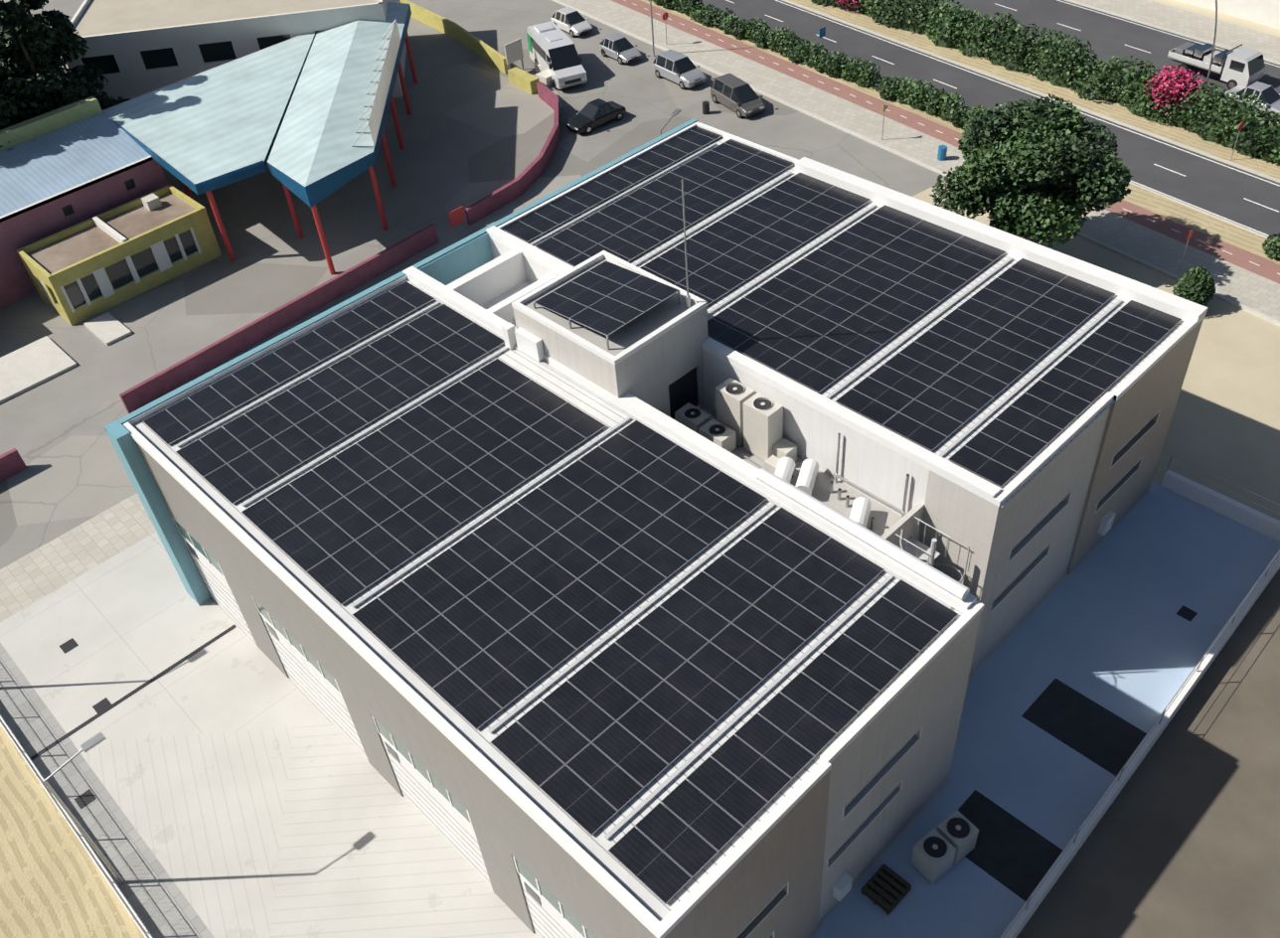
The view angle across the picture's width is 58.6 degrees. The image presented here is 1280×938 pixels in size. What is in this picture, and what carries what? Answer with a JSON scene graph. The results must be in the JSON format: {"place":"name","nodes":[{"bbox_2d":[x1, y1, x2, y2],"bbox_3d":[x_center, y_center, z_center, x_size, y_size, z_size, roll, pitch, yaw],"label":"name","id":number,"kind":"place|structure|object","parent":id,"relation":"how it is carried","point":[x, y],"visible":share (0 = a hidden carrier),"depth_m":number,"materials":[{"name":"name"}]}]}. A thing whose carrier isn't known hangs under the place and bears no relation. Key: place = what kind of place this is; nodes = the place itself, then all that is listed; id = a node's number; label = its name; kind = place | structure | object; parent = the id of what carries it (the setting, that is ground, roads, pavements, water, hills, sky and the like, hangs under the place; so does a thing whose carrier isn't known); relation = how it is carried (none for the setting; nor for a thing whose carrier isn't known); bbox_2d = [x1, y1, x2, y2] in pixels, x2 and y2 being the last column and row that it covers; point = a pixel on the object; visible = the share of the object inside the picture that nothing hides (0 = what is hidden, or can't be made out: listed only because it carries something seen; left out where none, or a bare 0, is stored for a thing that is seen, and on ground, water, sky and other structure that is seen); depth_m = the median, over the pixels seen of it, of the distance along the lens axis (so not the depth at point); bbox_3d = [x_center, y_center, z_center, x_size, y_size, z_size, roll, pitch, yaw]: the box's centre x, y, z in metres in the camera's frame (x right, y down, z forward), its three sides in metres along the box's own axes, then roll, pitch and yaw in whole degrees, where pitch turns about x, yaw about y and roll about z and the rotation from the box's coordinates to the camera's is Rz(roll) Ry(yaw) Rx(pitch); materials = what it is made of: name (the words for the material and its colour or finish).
{"place":"outdoors","nodes":[
{"label":"outdoors","id":0,"kind":"place"},
{"bbox_2d":[0,80,35,151],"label":"tree","id":1,"kind":"object","parent":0,"point":[5,111],"visible":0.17,"depth_m":71.91,"materials":[{"name":"green plant"}]},
{"bbox_2d":[0,73,53,119],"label":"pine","id":2,"kind":"object","parent":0,"point":[12,87],"depth_m":73.63,"materials":[{"name":"green plant"}]},
{"bbox_2d":[0,492,156,622],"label":"paved walkway","id":3,"kind":"structure","parent":0,"point":[28,579],"depth_m":52.12,"materials":[{"name":"beige tile"}]},
{"bbox_2d":[0,0,417,325],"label":"neighbour buildings","id":4,"kind":"structure","parent":0,"point":[98,214],"depth_m":71.39,"materials":[{"name":"blue metal"}]},
{"bbox_2d":[0,0,560,481],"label":"boundary walls","id":5,"kind":"structure","parent":0,"point":[179,374],"depth_m":67.67,"materials":[{"name":"paint"}]},
{"bbox_2d":[0,0,945,619],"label":"asphalt yard","id":6,"kind":"structure","parent":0,"point":[473,125],"depth_m":73.83,"materials":[{"name":"grey asphalt"}]},
{"bbox_2d":[0,0,93,123],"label":"tree","id":7,"kind":"object","parent":6,"relation":"on","point":[26,40],"visible":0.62,"depth_m":72.64,"materials":[{"name":"green plant"}]},
{"bbox_2d":[0,312,132,403],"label":"yard islands","id":8,"kind":"object","parent":6,"relation":"on","point":[34,364],"visible":1,"depth_m":63.54,"materials":[{"name":"concrete"}]},
{"bbox_2d":[8,0,126,110],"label":"tree","id":9,"kind":"object","parent":6,"relation":"on","point":[59,24],"visible":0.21,"depth_m":76.39,"materials":[{"name":"green plant"}]},
{"bbox_2d":[526,20,587,89],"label":"white minibus","id":10,"kind":"object","parent":6,"relation":"on","point":[554,53],"visible":0.96,"depth_m":84.96,"materials":[{"name":"white paint"}]},
{"bbox_2d":[551,6,593,37],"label":"white hatchback car","id":11,"kind":"object","parent":6,"relation":"on","point":[572,22],"visible":0.88,"depth_m":92.71,"materials":[{"name":"white paint"}]},
{"bbox_2d":[565,98,626,134],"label":"black car","id":12,"kind":"object","parent":6,"relation":"on","point":[589,116],"visible":1,"depth_m":79.89,"materials":[{"name":"black paint"}]},
{"bbox_2d":[599,33,641,64],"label":"silver hatchback car","id":13,"kind":"object","parent":6,"relation":"on","point":[620,49],"visible":1,"depth_m":88.09,"materials":[{"name":"grey paint"}]},
{"bbox_2d":[652,49,706,89],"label":"silver suv","id":14,"kind":"object","parent":6,"relation":"on","point":[682,71],"visible":1,"depth_m":84.13,"materials":[{"name":"grey paint"}]},
{"bbox_2d":[710,73,765,118],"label":"car","id":15,"kind":"object","parent":6,"relation":"on","point":[738,96],"visible":1,"depth_m":79.95,"materials":[{"name":"grey paint"}]},
{"bbox_2d":[0,481,1155,937],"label":"yard concrete","id":16,"kind":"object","parent":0,"point":[250,788],"visible":0.33,"depth_m":42.68,"materials":[{"name":"beige concrete"}]},
{"bbox_2d":[0,643,214,937],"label":"fence","id":17,"kind":"object","parent":16,"relation":"on","point":[158,901],"depth_m":41.81,"materials":[{"name":"grey metal"}]},
{"bbox_2d":[30,605,1197,901],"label":"yard strips","id":18,"kind":"object","parent":16,"relation":"on","point":[1015,856],"visible":0.81,"depth_m":40.94,"materials":[{"name":"grey metal"}]},
{"bbox_2d":[103,118,1207,937],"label":"factory building","id":19,"kind":"structure","parent":16,"relation":"on","point":[855,796],"depth_m":40.15,"materials":[{"name":"white paint"}]},
{"bbox_2d":[176,143,1122,839],"bbox_3d":[1.443,-5.894,40.897,30.100,7.250,27.800,-36,50,-29],"label":"roof steelwork","id":20,"kind":"object","parent":19,"relation":"on","point":[525,342],"visible":0.79,"depth_m":38.45,"materials":[{"name":"metal"}]},
{"bbox_2d":[143,122,1181,904],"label":"solar panels","id":21,"kind":"object","parent":19,"relation":"on","point":[586,548],"visible":1,"depth_m":39.88,"materials":[{"name":"glass"}]},
{"bbox_2d":[674,377,1115,915],"bbox_3d":[9.644,5.495,40.134,17.877,8.850,17.202,1,43,7],"label":"plant equipment","id":22,"kind":"object","parent":19,"relation":"on","point":[749,419],"visible":0.96,"depth_m":42.46,"materials":[{"name":"grey metal"}]},
{"bbox_2d":[894,516,969,585],"bbox_3d":[10.202,5.149,41.342,2.339,7.659,2.377,-36,50,-29],"label":"spiral stair","id":23,"kind":"object","parent":19,"relation":"on","point":[915,548],"visible":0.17,"depth_m":39.78,"materials":[{"name":"grey metal"}]},
{"bbox_2d":[809,483,1279,937],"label":"courtyard floor","id":24,"kind":"structure","parent":16,"relation":"on","point":[1105,625],"depth_m":43.35,"materials":[{"name":"concrete"}]},
{"bbox_2d":[0,568,1279,937],"bbox_3d":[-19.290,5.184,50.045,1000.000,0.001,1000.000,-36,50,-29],"label":"ground","id":25,"kind":"structure","parent":0,"point":[54,882],"depth_m":40.20,"materials":[{"name":"beige sand"}]},
{"bbox_2d":[0,0,1279,937],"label":"fences and lamp posts","id":26,"kind":"object","parent":25,"relation":"on","point":[1222,504],"visible":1,"depth_m":41.12,"materials":[{"name":"metal"}]},
{"bbox_2d":[648,0,988,130],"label":"hedge","id":27,"kind":"object","parent":25,"relation":"on","point":[919,96],"visible":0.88,"depth_m":83.29,"materials":[{"name":"green plant"}]},
{"bbox_2d":[836,0,863,11],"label":"bougainvillea","id":28,"kind":"object","parent":25,"relation":"on","point":[843,2],"visible":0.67,"depth_m":91.79,"materials":[{"name":"pink plant"}]},
{"bbox_2d":[810,0,1279,164],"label":"median hedge","id":29,"kind":"object","parent":25,"relation":"on","point":[1083,74],"visible":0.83,"depth_m":78.54,"materials":[{"name":"green plant"}]},
{"bbox_2d":[912,180,1279,520],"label":"sand","id":30,"kind":"structure","parent":25,"relation":"on","point":[1224,423],"depth_m":54.38,"materials":[{"name":"beige sand"}]},
{"bbox_2d":[929,93,1132,248],"bbox_3d":[21.047,-14.709,61.194,9.461,8.774,9.560,-36,50,-29],"label":"tree","id":31,"kind":"object","parent":30,"relation":"on","point":[1025,170],"visible":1,"depth_m":58.97,"materials":[{"name":"green plant"}]},
{"bbox_2d":[1171,265,1215,306],"bbox_3d":[28.717,-9.327,59.292,2.492,2.401,2.140,-36,50,-29],"label":"round bush","id":32,"kind":"object","parent":30,"relation":"on","point":[1197,285],"visible":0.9,"depth_m":58.76,"materials":[{"name":"green plant"}]},
{"bbox_2d":[1016,569,1279,937],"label":"dirt plot","id":33,"kind":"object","parent":25,"relation":"on","point":[1183,840],"depth_m":38.50,"materials":[{"name":"brown soil"}]},
{"bbox_2d":[1144,64,1207,119],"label":"bougainvillea","id":34,"kind":"object","parent":25,"relation":"on","point":[1181,80],"visible":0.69,"depth_m":73.82,"materials":[{"name":"pink plant"}]},
{"bbox_2d":[1262,231,1279,260],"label":"shrub","id":35,"kind":"object","parent":25,"relation":"on","point":[1271,249],"visible":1,"depth_m":62.50,"materials":[{"name":"green plant"}]},
{"bbox_2d":[558,0,1279,320],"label":"pavement","id":36,"kind":"structure","parent":0,"point":[1249,289],"depth_m":76.12,"materials":[{"name":"beige concrete"}]},
{"bbox_2d":[661,11,1244,271],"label":"street clutter","id":37,"kind":"object","parent":36,"relation":"on","point":[942,152],"visible":0.88,"depth_m":73.22,"materials":[{"name":"metal"}]},
{"bbox_2d":[611,0,1279,284],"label":"cycle path","id":38,"kind":"structure","parent":0,"point":[1242,258],"depth_m":77.81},
{"bbox_2d":[640,0,1279,264],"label":"verge","id":39,"kind":"structure","parent":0,"point":[1235,236],"depth_m":67.32,"materials":[{"name":"soil"}]},
{"bbox_2d":[699,0,1279,238],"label":"road","id":40,"kind":"structure","parent":0,"point":[1214,188],"depth_m":75.75,"materials":[{"name":"grey asphalt"}]},
{"bbox_2d":[789,0,1279,179],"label":"median soil","id":41,"kind":"structure","parent":0,"point":[1119,112],"depth_m":79.35,"materials":[{"name":"beige soil"}]},
{"bbox_2d":[941,0,1279,107],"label":"road","id":42,"kind":"structure","parent":0,"point":[1107,37],"depth_m":86.29,"materials":[{"name":"grey asphalt"}]},
{"bbox_2d":[552,0,1279,325],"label":"kerbs and markings","id":43,"kind":"structure","parent":42,"relation":"on","point":[1177,277],"depth_m":77.11,"materials":[{"name":"concrete"}]},
{"bbox_2d":[1167,41,1265,89],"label":"flatbed truck","id":44,"kind":"object","parent":42,"relation":"on","point":[1242,66],"visible":0.88,"depth_m":77.64,"materials":[{"name":"white paint"}]},
{"bbox_2d":[1224,81,1279,117],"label":"silver car","id":45,"kind":"object","parent":42,"relation":"on","point":[1269,94],"visible":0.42,"depth_m":74.57,"materials":[{"name":"grey paint"}]},
{"bbox_2d":[1073,0,1279,61],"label":"pavement","id":46,"kind":"structure","parent":0,"point":[1231,35],"depth_m":85.93,"materials":[{"name":"beige concrete"}]},
{"bbox_2d":[1206,0,1217,83],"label":"lamp post","id":47,"kind":"object","parent":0,"point":[1213,40],"visible":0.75,"depth_m":73.51,"materials":[{"name":"metal"}]},
{"bbox_2d":[1151,0,1279,36],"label":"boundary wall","id":48,"kind":"structure","parent":0,"point":[1227,18],"depth_m":86.81,"materials":[{"name":"beige concrete"}]},
{"bbox_2d":[1176,0,1279,28],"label":"sandy ground","id":49,"kind":"structure","parent":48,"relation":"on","point":[1265,12],"depth_m":85.63,"materials":[{"name":"beige sand"}]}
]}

